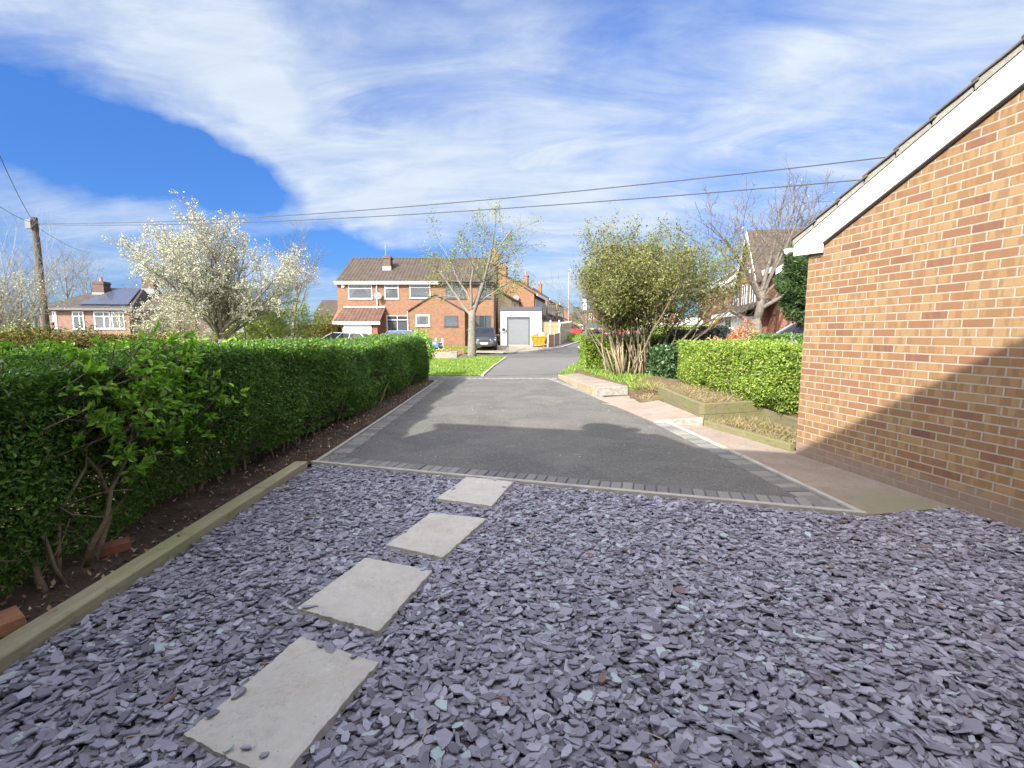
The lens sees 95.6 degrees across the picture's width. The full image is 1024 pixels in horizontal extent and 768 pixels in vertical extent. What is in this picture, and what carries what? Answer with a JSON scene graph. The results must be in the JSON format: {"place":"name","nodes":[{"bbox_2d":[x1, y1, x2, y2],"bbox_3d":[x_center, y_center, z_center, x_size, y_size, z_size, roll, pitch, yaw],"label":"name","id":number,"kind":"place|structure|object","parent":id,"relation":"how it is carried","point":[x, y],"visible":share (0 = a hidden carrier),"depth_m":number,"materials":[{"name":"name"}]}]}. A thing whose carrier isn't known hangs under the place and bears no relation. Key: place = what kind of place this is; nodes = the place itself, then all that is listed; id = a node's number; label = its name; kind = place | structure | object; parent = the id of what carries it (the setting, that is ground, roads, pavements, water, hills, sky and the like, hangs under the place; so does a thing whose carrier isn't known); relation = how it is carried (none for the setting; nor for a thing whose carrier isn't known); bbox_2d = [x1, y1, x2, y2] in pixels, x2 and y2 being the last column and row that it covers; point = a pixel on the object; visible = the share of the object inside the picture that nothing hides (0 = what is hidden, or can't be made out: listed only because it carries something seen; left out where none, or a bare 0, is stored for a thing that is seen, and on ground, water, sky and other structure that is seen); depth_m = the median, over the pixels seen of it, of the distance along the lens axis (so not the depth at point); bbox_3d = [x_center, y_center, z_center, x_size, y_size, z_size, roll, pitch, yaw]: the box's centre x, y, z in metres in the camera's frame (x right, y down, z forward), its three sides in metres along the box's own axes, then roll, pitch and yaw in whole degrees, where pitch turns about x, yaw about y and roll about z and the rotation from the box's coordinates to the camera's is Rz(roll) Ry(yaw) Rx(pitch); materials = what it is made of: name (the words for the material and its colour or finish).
{"place":"outdoors","nodes":[
{"label":"outdoors","id":0,"kind":"place"},
{"bbox_2d":[230,335,546,468],"bbox_3d":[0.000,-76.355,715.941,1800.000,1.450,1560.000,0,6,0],"label":"ground","id":1,"kind":"structure","parent":0,"point":[465,354],"depth_m":28.28,"materials":[{"name":"brown soil"}]},
{"bbox_2d":[1,253,66,331],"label":"bare tree","id":2,"kind":"object","parent":1,"relation":"on","point":[35,291],"visible":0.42,"depth_m":47.66,"materials":[{"name":"grey plant"}]},
{"bbox_2d":[24,217,49,340],"bbox_3d":[-18.948,-3.448,18.705,0.408,6.349,0.334,0,6,0],"label":"telegraph pole","id":3,"kind":"object","parent":1,"relation":"on","point":[34,227],"visible":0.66,"depth_m":18.52,"materials":[{"name":"wood"}]},
{"bbox_2d":[38,179,859,224],"bbox_3d":[-5.825,-5.014,13.289,28.351,1.597,0.021,2,7,22],"label":"overhead wire","id":4,"kind":"object","parent":3,"relation":"attached to","point":[522,207],"visible":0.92,"depth_m":10.70,"materials":[{"name":"black metal"}]},
{"bbox_2d":[48,157,884,223],"bbox_3d":[-5.871,-5.123,13.026,28.381,1.384,0.021,3,7,23],"label":"overhead wire","id":5,"kind":"object","parent":3,"relation":"attached to","point":[517,196],"visible":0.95,"depth_m":10.33,"materials":[{"name":"black metal"}]},
{"bbox_2d":[14,322,70,340],"bbox_3d":[-10.790,-0.448,10.529,3.544,1.929,2.055,0,6,0],"label":"shrub","id":6,"kind":"object","parent":1,"relation":"on","point":[52,324],"depth_m":10.46,"materials":[{"name":"brown plant"}]},
{"bbox_2d":[0,202,98,336],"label":"bare tree","id":7,"kind":"object","parent":1,"relation":"on","point":[20,292],"visible":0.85,"depth_m":13.57,"materials":[{"name":"plant"}]},
{"bbox_2d":[44,240,96,299],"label":"bare tree","id":8,"kind":"object","parent":1,"relation":"on","point":[65,282],"visible":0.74,"depth_m":59.25,"materials":[{"name":"grey plant"}]},
{"bbox_2d":[50,250,110,294],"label":"bare tree","id":9,"kind":"object","parent":1,"relation":"on","point":[91,287],"visible":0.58,"depth_m":64.38,"materials":[{"name":"grey plant"}]},
{"bbox_2d":[63,321,104,341],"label":"shrub","id":10,"kind":"object","parent":1,"relation":"on","point":[86,328],"visible":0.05,"depth_m":11.46,"materials":[{"name":"green plant"}]},
{"bbox_2d":[0,325,179,369],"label":"hedge","id":11,"kind":"object","parent":1,"relation":"on","point":[86,342],"visible":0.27,"depth_m":5.88,"materials":[{"name":"green plant"}]},
{"bbox_2d":[32,277,245,342],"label":"bungalow","id":12,"kind":"object","parent":1,"relation":"on","point":[100,303],"visible":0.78,"depth_m":40.51,"materials":[{"name":"brick"}]},
{"bbox_2d":[72,311,85,329],"bbox_3d":[-37.360,-5.469,39.959,1.000,1.550,0.090,-1,6,-7],"label":"window","id":13,"kind":"structure","parent":12,"relation":"in","point":[77,316],"depth_m":39.95,"materials":[{"name":"white plastic"}]},
{"bbox_2d":[93,311,111,329],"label":"window","id":14,"kind":"structure","parent":12,"relation":"in","point":[101,319],"depth_m":40.20,"materials":[{"name":"white plastic"}]},
{"bbox_2d":[111,312,125,329],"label":"window","id":15,"kind":"structure","parent":12,"relation":"in","point":[114,327],"depth_m":40.35,"materials":[{"name":"white plastic"}]},
{"bbox_2d":[0,461,307,675],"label":"timber edging","id":16,"kind":"object","parent":1,"relation":"on","point":[22,643],"visible":0.74,"depth_m":2.68,"materials":[{"name":"beige wood"}]},
{"bbox_2d":[109,292,236,343],"bbox_3d":[-17.173,-3.039,24.671,3.151,4.064,6.434,2,7,19],"label":"shrub","id":17,"kind":"object","parent":1,"relation":"on","point":[153,323],"visible":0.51,"depth_m":23.12,"materials":[{"name":"plant"}]},
{"bbox_2d":[100,189,322,345],"bbox_3d":[-13.316,-4.540,21.048,8.038,7.827,7.857,0,6,0],"label":"blossom tree","id":18,"kind":"object","parent":1,"relation":"on","point":[216,289],"visible":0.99,"depth_m":21.12,"materials":[{"name":"white plant"}]},
{"bbox_2d":[0,380,433,639],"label":"planting bed","id":19,"kind":"object","parent":1,"relation":"on","point":[32,599],"visible":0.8,"depth_m":3.83,"materials":[{"name":"soil"}]},
{"bbox_2d":[0,605,26,637],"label":"brick","id":20,"kind":"object","parent":19,"relation":"on","point":[12,619],"visible":0.82,"depth_m":2.25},
{"bbox_2d":[93,536,131,557],"bbox_3d":[-2.654,1.085,3.072,0.200,0.060,0.100,-10,14,-42],"label":"brick","id":21,"kind":"object","parent":19,"relation":"on","point":[120,545],"visible":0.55,"depth_m":3.06,"materials":[{"name":"red brick"}]},
{"bbox_2d":[0,321,249,492],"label":"laurel shrub","id":22,"kind":"object","parent":19,"relation":"on","point":[159,403],"visible":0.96,"depth_m":3.18,"materials":[{"name":"green plant"}]},
{"bbox_2d":[0,333,429,595],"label":"hedge","id":23,"kind":"object","parent":19,"relation":"on","point":[297,386],"visible":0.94,"depth_m":3.47,"materials":[{"name":"green plant"}]},
{"bbox_2d":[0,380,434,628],"bbox_3d":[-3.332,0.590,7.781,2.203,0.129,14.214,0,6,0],"label":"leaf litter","id":24,"kind":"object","parent":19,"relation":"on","point":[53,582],"visible":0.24,"depth_m":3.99,"materials":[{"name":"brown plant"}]},
{"bbox_2d":[212,279,333,343],"bbox_3d":[-13.384,-3.597,25.602,6.270,4.300,4.611,0,6,0],"label":"tree","id":25,"kind":"object","parent":1,"relation":"on","point":[278,328],"visible":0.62,"depth_m":25.76,"materials":[{"name":"green plant"}]},
{"bbox_2d":[277,222,338,334],"bbox_3d":[-17.386,-8.865,39.526,5.280,11.262,4.870,-5,8,-42],"label":"bare tree","id":26,"kind":"object","parent":1,"relation":"on","point":[296,292],"visible":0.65,"depth_m":39.60,"materials":[{"name":"brown plant"}]},
{"bbox_2d":[299,323,343,339],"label":"hedge","id":27,"kind":"object","parent":1,"relation":"on","point":[332,328],"visible":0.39,"depth_m":30.12,"materials":[{"name":"green plant"}]},
{"bbox_2d":[312,300,337,323],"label":"house","id":28,"kind":"structure","parent":1,"relation":"on","point":[330,306],"depth_m":76.12,"materials":[{"name":"brown brick"}]},
{"bbox_2d":[316,332,368,340],"bbox_3d":[-10.171,-2.224,26.917,4.369,1.544,2.100,0,6,0],"label":"parked car","id":29,"kind":"object","parent":1,"relation":"on","point":[347,335],"visible":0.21,"depth_m":26.23,"materials":[{"name":"white paint"}]},
{"bbox_2d":[332,244,498,346],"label":"semi detached house","id":30,"kind":"structure","parent":1,"relation":"on","point":[383,294],"depth_m":38.41,"materials":[{"name":"orange brick"}]},
{"bbox_2d":[343,325,371,333],"bbox_3d":[-12.369,-3.719,37.190,2.266,1.988,0.048,0,6,0],"label":"garage door","id":31,"kind":"structure","parent":30,"relation":"in","point":[347,328],"depth_m":37.10,"materials":[{"name":"white metal"}]},
{"bbox_2d":[348,285,371,298],"bbox_3d":[-12.554,-7.615,38.360,2.069,1.212,0.090,0,6,0],"label":"window","id":32,"kind":"structure","parent":30,"relation":"in","point":[354,291],"depth_m":38.38,"materials":[{"name":"grey glass"}]},
{"bbox_2d":[384,285,398,298],"bbox_3d":[-9.957,-7.639,38.357,1.257,1.260,0.090,0,6,0],"label":"window","id":33,"kind":"structure","parent":30,"relation":"in","point":[391,291],"depth_m":38.38,"materials":[{"name":"white plastic"}]},
{"bbox_2d":[386,315,407,331],"bbox_3d":[-9.551,-5.021,38.639,1.872,1.376,0.090,0,6,0],"label":"window","id":34,"kind":"structure","parent":30,"relation":"in","point":[394,322],"depth_m":38.65,"materials":[{"name":"white plastic"}]},
{"bbox_2d":[409,285,430,298],"bbox_3d":[-7.606,-7.687,38.352,1.823,1.260,0.090,0,6,0],"label":"window","id":35,"kind":"structure","parent":30,"relation":"in","point":[416,291],"depth_m":38.38,"materials":[{"name":"white plastic"}]},
{"bbox_2d":[415,315,430,326],"bbox_3d":[-7.167,-5.076,37.225,1.239,0.949,0.090,0,6,0],"label":"window","id":36,"kind":"structure","parent":30,"relation":"in","point":[421,320],"depth_m":37.23,"materials":[{"name":"white plastic"}]},
{"bbox_2d":[443,315,457,326],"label":"window","id":37,"kind":"structure","parent":30,"relation":"in","point":[449,320],"depth_m":37.23,"materials":[{"name":"white glass"}]},
{"bbox_2d":[445,285,465,298],"bbox_3d":[-4.677,-7.687,38.352,1.774,1.260,0.090,0,6,0],"label":"window","id":38,"kind":"structure","parent":30,"relation":"in","point":[456,291],"depth_m":38.38,"materials":[{"name":"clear glass"}]},
{"bbox_2d":[476,315,490,327],"bbox_3d":[-2.462,-5.021,38.639,1.478,1.376,0.090,0,6,0],"label":"window","id":39,"kind":"structure","parent":30,"relation":"in","point":[482,321],"depth_m":38.64,"materials":[{"name":"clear glass"}]},
{"bbox_2d":[412,326,437,360],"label":"shrub","id":40,"kind":"object","parent":1,"relation":"on","point":[431,349],"visible":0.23,"depth_m":15.08,"materials":[{"name":"green plant"}]},
{"bbox_2d":[428,352,450,358],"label":"garden wall","id":41,"kind":"structure","parent":1,"relation":"on","point":[438,355],"depth_m":26.28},
{"bbox_2d":[429,355,503,375],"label":"verge","id":42,"kind":"structure","parent":1,"relation":"on","point":[456,371],"depth_m":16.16,"materials":[{"name":"green plant"}]},
{"bbox_2d":[417,195,545,356],"bbox_3d":[-2.105,-6.436,27.627,7.916,9.955,6.263,5,8,37],"label":"verge tree","id":43,"kind":"object","parent":42,"relation":"on","point":[472,324],"visible":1,"depth_m":27.13,"materials":[{"name":"grey plant"}]},
{"bbox_2d":[0,464,1023,767],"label":"slate chippings","id":44,"kind":"object","parent":1,"relation":"on","point":[92,690],"visible":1,"depth_m":2.21,"materials":[{"name":"stone"}]},
{"bbox_2d":[184,636,378,767],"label":"stepping stone","id":45,"kind":"object","parent":44,"relation":"on","point":[288,704],"visible":0.95,"depth_m":1.77,"materials":[{"name":"stone"}]},
{"bbox_2d":[296,558,431,637],"bbox_3d":[-0.795,1.171,2.613,0.515,0.053,0.614,2,6,18],"label":"stepping stone","id":46,"kind":"object","parent":44,"relation":"on","point":[373,596],"visible":0.98,"depth_m":2.54,"materials":[{"name":"stone"}]},
{"bbox_2d":[386,513,486,560],"bbox_3d":[-0.537,1.088,3.383,0.476,0.052,0.673,2,7,21],"label":"stepping stone","id":47,"kind":"object","parent":44,"relation":"on","point":[435,536],"visible":0.97,"depth_m":3.30,"materials":[{"name":"stone"}]},
{"bbox_2d":[436,477,513,508],"bbox_3d":[-0.317,0.993,4.274,0.522,0.053,0.666,2,6,17],"label":"stepping stone","id":48,"kind":"object","parent":44,"relation":"on","point":[481,492],"visible":0.95,"depth_m":4.19,"materials":[{"name":"stone"}]},
{"bbox_2d":[476,345,548,352],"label":"hardstanding","id":49,"kind":"structure","parent":1,"relation":"on","point":[501,348],"depth_m":35.51,"materials":[{"name":"concrete"}]},
{"bbox_2d":[476,327,498,349],"bbox_3d":[-2.070,-3.506,35.428,2.200,1.685,4.470,0,6,-2],"label":"parked car","id":50,"kind":"object","parent":49,"relation":"on","point":[485,337],"visible":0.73,"depth_m":33.82,"materials":[{"name":"grey paint"}]},
{"bbox_2d":[530,336,546,346],"bbox_3d":[2.112,-3.410,37.048,1.290,0.870,0.990,0,6,0],"label":"builders skip","id":51,"kind":"object","parent":49,"relation":"on","point":[538,340],"visible":0.98,"depth_m":36.65,"materials":[{"name":"yellow paint"}]},
{"bbox_2d":[500,307,541,346],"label":"flat roofed garage","id":52,"kind":"structure","parent":1,"relation":"on","point":[520,325],"depth_m":38.87,"materials":[{"name":"paint"}]},
{"bbox_2d":[508,319,528,344],"bbox_3d":[0.532,-4.380,38.959,1.720,2.178,0.032,0,6,0],"label":"roller door","id":53,"kind":"structure","parent":52,"relation":"in","point":[518,329],"depth_m":38.95,"materials":[{"name":"grey metal"}]},
{"bbox_2d":[498,262,555,340],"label":"terrace house","id":54,"kind":"structure","parent":1,"relation":"on","point":[526,298],"depth_m":49.54,"materials":[{"name":"orange brick"}]},
{"bbox_2d":[501,341,578,353],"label":"kerb","id":55,"kind":"structure","parent":1,"relation":"on","point":[540,349],"depth_m":34.03,"materials":[{"name":"grey concrete"}]},
{"bbox_2d":[517,272,563,321],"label":"terrace house","id":56,"kind":"structure","parent":1,"relation":"on","point":[551,313],"depth_m":63.28,"materials":[{"name":"orange brick"}]},
{"bbox_2d":[532,281,567,321],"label":"terrace house","id":57,"kind":"structure","parent":1,"relation":"on","point":[561,315],"depth_m":76.00,"materials":[{"name":"orange brick"}]},
{"bbox_2d":[541,320,559,344],"bbox_3d":[3.263,-4.169,39.481,1.703,2.530,0.166,-2,6,-15],"label":"fence","id":58,"kind":"object","parent":1,"relation":"on","point":[550,327],"visible":0.66,"depth_m":39.41,"materials":[{"name":"wood"}]},
{"bbox_2d":[547,332,558,346],"bbox_3d":[3.455,-3.498,38.296,0.164,1.730,3.519,2,7,22],"label":"fence","id":59,"kind":"object","parent":1,"relation":"on","point":[553,339],"visible":0.8,"depth_m":38.03,"materials":[{"name":"wood"}]},
{"bbox_2d":[560,321,571,343],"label":"fence","id":60,"kind":"object","parent":1,"relation":"on","point":[564,333],"visible":0.74,"depth_m":45.22,"materials":[{"name":"wood"}]},
{"bbox_2d":[558,374,594,395],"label":"step kerb","id":61,"kind":"structure","parent":1,"relation":"on","point":[589,389],"depth_m":12.35,"materials":[{"name":"beige concrete"}]},
{"bbox_2d":[321,379,851,514],"bbox_3d":[0.299,0.467,9.393,5.207,0.067,11.365,0,6,0],"label":"block border","id":62,"kind":"object","parent":1,"relation":"on","point":[806,497],"visible":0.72,"depth_m":4.85,"materials":[{"name":"grey concrete"}]},
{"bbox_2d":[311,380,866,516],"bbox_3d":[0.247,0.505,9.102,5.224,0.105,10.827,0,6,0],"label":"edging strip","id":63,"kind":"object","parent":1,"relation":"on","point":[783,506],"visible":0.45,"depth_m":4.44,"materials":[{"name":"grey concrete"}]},
{"bbox_2d":[561,373,626,396],"bbox_3d":[2.252,-0.034,13.382,1.197,0.340,4.840,0,6,-1],"label":"path step","id":64,"kind":"object","parent":1,"relation":"on","point":[592,381],"visible":0.39,"depth_m":12.52,"materials":[{"name":"grey concrete"}]},
{"bbox_2d":[595,386,627,395],"bbox_3d":[2.480,0.163,10.948,1.056,0.230,0.080,0,6,-4],"label":"step edge","id":65,"kind":"object","parent":64,"relation":"attached to","point":[611,391],"visible":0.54,"depth_m":10.90,"materials":[{"name":"white paint"}]},
{"bbox_2d":[596,395,697,421],"bbox_3d":[2.463,0.480,8.994,1.093,0.258,3.237,0,6,0],"label":"path step","id":66,"kind":"object","parent":1,"relation":"on","point":[651,411],"visible":0.53,"depth_m":8.63,"materials":[{"name":"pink concrete"}]},
{"bbox_2d":[653,417,702,425],"bbox_3d":[2.670,0.604,7.494,0.770,0.193,0.036,3,7,26],"label":"step edge","id":67,"kind":"object","parent":66,"relation":"attached to","point":[698,421],"visible":0.55,"depth_m":7.42,"materials":[{"name":"white paint"}]},
{"bbox_2d":[633,396,663,402],"bbox_3d":[2.900,0.373,9.721,0.600,0.175,0.650,0,6,0],"label":"soil bed","id":68,"kind":"object","parent":1,"relation":"on","point":[640,400],"visible":0.29,"depth_m":9.44,"materials":[{"name":"brown soil"}]},
{"bbox_2d":[641,322,712,341],"bbox_3d":[10.580,-2.761,28.814,5.379,2.149,1.331,0,6,0],"label":"hedge","id":69,"kind":"object","parent":1,"relation":"on","point":[681,328],"visible":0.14,"depth_m":28.44,"materials":[{"name":"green plant"}]},
{"bbox_2d":[681,268,737,326],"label":"brick house","id":70,"kind":"structure","parent":1,"relation":"on","point":[713,309],"depth_m":39.34,"materials":[{"name":"brown brick"}]},
{"bbox_2d":[634,376,797,417],"bbox_3d":[4.525,0.343,9.139,2.950,0.360,6.900,0,6,0],"label":"soil bed","id":71,"kind":"object","parent":1,"relation":"on","point":[676,382],"visible":0.13,"depth_m":9.10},
{"bbox_2d":[661,382,744,402],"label":"dry stems","id":72,"kind":"object","parent":71,"relation":"on","point":[698,391],"visible":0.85,"depth_m":8.72,"materials":[{"name":"beige plant"}]},
{"bbox_2d":[675,337,802,413],"bbox_3d":[4.566,-0.291,8.386,1.620,1.241,5.772,0,6,0],"label":"hedge","id":73,"kind":"object","parent":71,"relation":"on","point":[768,369],"visible":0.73,"depth_m":7.96,"materials":[{"name":"green plant"}]},
{"bbox_2d":[757,407,797,433],"bbox_3d":[4.060,0.597,6.692,0.090,0.240,1.982,0,6,2],"label":"timber sleeper","id":74,"kind":"object","parent":71,"relation":"on","point":[779,418],"visible":0.28,"depth_m":7.01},
{"bbox_2d":[706,318,759,340],"bbox_3d":[6.010,-0.717,12.374,2.130,2.098,1.571,0,6,0],"label":"red tipped shrub","id":75,"kind":"object","parent":1,"relation":"on","point":[737,334],"visible":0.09,"depth_m":12.27,"materials":[{"name":"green plant"}]},
{"bbox_2d":[704,228,803,334],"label":"brick house","id":76,"kind":"structure","parent":1,"relation":"on","point":[774,320],"depth_m":25.06,"materials":[{"name":"brown tile"}]},
{"bbox_2d":[716,419,796,447],"bbox_3d":[3.560,0.690,6.662,1.000,0.001,2.100,0,6,0],"label":"soil bed","id":77,"kind":"object","parent":1,"relation":"on","point":[777,432],"visible":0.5,"depth_m":6.91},
{"bbox_2d":[708,413,796,448],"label":"dry stems","id":78,"kind":"object","parent":77,"relation":"on","point":[755,424],"visible":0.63,"depth_m":6.79,"materials":[{"name":"beige plant"}]},
{"bbox_2d":[676,156,844,339],"bbox_3d":[10.219,-5.196,19.502,7.309,9.266,4.796,-2,6,-14],"label":"bare tree","id":79,"kind":"object","parent":1,"relation":"on","point":[761,292],"visible":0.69,"depth_m":19.55,"materials":[{"name":"brown plant"}]},
{"bbox_2d":[749,332,803,342],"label":"hedge","id":80,"kind":"object","parent":1,"relation":"on","point":[778,336],"visible":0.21,"depth_m":10.25,"materials":[{"name":"green plant"}]},
{"bbox_2d":[774,323,803,340],"bbox_3d":[9.147,-1.104,14.465,4.267,1.604,2.080,-1,6,-9],"label":"parked car","id":81,"kind":"object","parent":1,"relation":"on","point":[790,328],"visible":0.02,"depth_m":14.70,"materials":[{"name":"silver paint"}]},
{"bbox_2d":[773,244,808,331],"bbox_3d":[7.486,-1.781,11.342,2.040,4.218,2.107,0,6,0],"label":"conifer","id":82,"kind":"object","parent":1,"relation":"on","point":[791,283],"visible":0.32,"depth_m":11.23,"materials":[{"name":"green plant"}]},
{"bbox_2d":[428,373,564,381],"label":"pavement","id":83,"kind":"structure","parent":0,"point":[438,378],"depth_m":15.64,"materials":[{"name":"grey concrete"}]},
{"bbox_2d":[442,378,556,378],"bbox_3d":[-0.415,-0.167,15.217,3.770,0.072,0.120,0,6,0],"label":"sett row","id":84,"kind":"object","parent":83,"relation":"on","point":[499,378],"visible":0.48,"depth_m":15.15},
{"bbox_2d":[0,0,1023,332],"label":"sky","id":85,"kind":"structure","parent":0,"point":[249,108],"materials":[{"name":"blue"}]},
{"bbox_2d":[459,334,598,357],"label":"road","id":86,"kind":"structure","parent":0,"point":[569,350],"depth_m":31.09,"materials":[{"name":"grey asphalt"}]},
{"bbox_2d":[484,357,579,375],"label":"access road","id":87,"kind":"structure","parent":0,"point":[530,365],"depth_m":21.00,"materials":[{"name":"grey asphalt"}]},
{"bbox_2d":[559,361,580,373],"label":"grass","id":88,"kind":"structure","parent":0,"point":[569,369],"depth_m":18.20,"materials":[{"name":"green plant"}]},
{"bbox_2d":[329,379,837,504],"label":"driveway","id":89,"kind":"structure","parent":0,"point":[562,428],"depth_m":6.31,"materials":[{"name":"grey asphalt"}]},
{"bbox_2d":[576,369,655,398],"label":"bank","id":90,"kind":"structure","parent":0,"point":[631,393],"depth_m":11.01,"materials":[{"name":"soil"}]},
{"bbox_2d":[577,366,662,390],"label":"weeds","id":91,"kind":"object","parent":90,"relation":"on","point":[626,379],"visible":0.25,"depth_m":12.54,"materials":[{"name":"green plant"}]},
{"bbox_2d":[577,333,667,371],"bbox_3d":[3.853,-1.014,15.501,3.236,1.428,1.292,0,6,0],"label":"hedge","id":92,"kind":"object","parent":90,"relation":"on","point":[590,354],"visible":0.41,"depth_m":15.07,"materials":[{"name":"green plant"}]},
{"bbox_2d":[629,377,667,390],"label":"weeds","id":93,"kind":"object","parent":90,"relation":"on","point":[654,387],"visible":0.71,"depth_m":10.15,"materials":[{"name":"beige plant"}]},
{"bbox_2d":[539,203,766,376],"bbox_3d":[4.030,-2.537,13.180,6.386,4.814,4.812,0,6,0],"label":"leggy shrub","id":94,"kind":"object","parent":90,"relation":"on","point":[633,285],"visible":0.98,"depth_m":12.79,"materials":[{"name":"green plant"}]},
{"bbox_2d":[646,338,709,378],"bbox_3d":[4.614,-0.610,12.460,1.770,1.266,1.891,0,6,0],"label":"ivy clump","id":95,"kind":"object","parent":90,"relation":"on","point":[663,360],"visible":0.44,"depth_m":12.03,"materials":[{"name":"green plant"}]},
{"bbox_2d":[603,403,970,516],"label":"path","id":96,"kind":"structure","parent":0,"point":[869,496],"depth_m":4.64,"materials":[{"name":"pink concrete"}]},
{"bbox_2d":[656,386,760,421],"bbox_3d":[3.543,0.349,8.680,1.135,0.347,2.619,0,6,0],"label":"timber planter","id":97,"kind":"object","parent":96,"relation":"on","point":[718,411],"visible":0.65,"depth_m":7.57,"materials":[{"name":"brown wood"}]},
{"bbox_2d":[703,420,794,451],"bbox_3d":[3.272,0.713,6.546,0.094,0.120,1.672,-2,6,-14],"label":"bed edging","id":98,"kind":"object","parent":96,"relation":"on","point":[776,443],"visible":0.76,"depth_m":6.34,"materials":[{"name":"beige wood"}]},
{"bbox_2d":[784,34,1023,531],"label":"garage","id":99,"kind":"structure","parent":0,"point":[911,246],"depth_m":4.04,"materials":[{"name":"brick"}]},
{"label":"bin stand","id":100,"kind":"structure","parent":0,"visible":0},
{"bbox_2d":[666,329,687,343],"bbox_3d":[5.172,-1.171,14.576,0.620,1.070,0.798,2,7,21],"label":"wheelie bin","id":101,"kind":"object","parent":100,"relation":"on","point":[671,338],"visible":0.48,"depth_m":14.22,"materials":[{"name":"black plastic"}]},
{"bbox_2d":[698,326,718,338],"bbox_3d":[6.194,-1.298,14.724,0.620,1.070,0.798,2,7,20],"label":"wheelie bin","id":102,"kind":"object","parent":100,"relation":"on","point":[714,331],"visible":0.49,"depth_m":14.33,"materials":[{"name":"green plastic"}]},
{"bbox_2d":[717,326,728,339],"bbox_3d":[6.530,-1.302,14.763,0.620,1.070,0.798,3,7,25],"label":"wheelie bin","id":103,"kind":"object","parent":100,"relation":"on","point":[722,332],"visible":0.31,"depth_m":14.35,"materials":[{"name":"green plastic"}]},
{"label":"front bed","id":104,"kind":"structure","parent":0,"visible":0},
{"bbox_2d":[383,330,442,351],"bbox_3d":[-6.977,-2.980,32.367,4.166,1.524,2.080,0,6,3],"label":"parked car","id":105,"kind":"object","parent":104,"relation":"on","point":[435,343],"visible":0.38,"depth_m":31.73,"materials":[{"name":"blue paint"}]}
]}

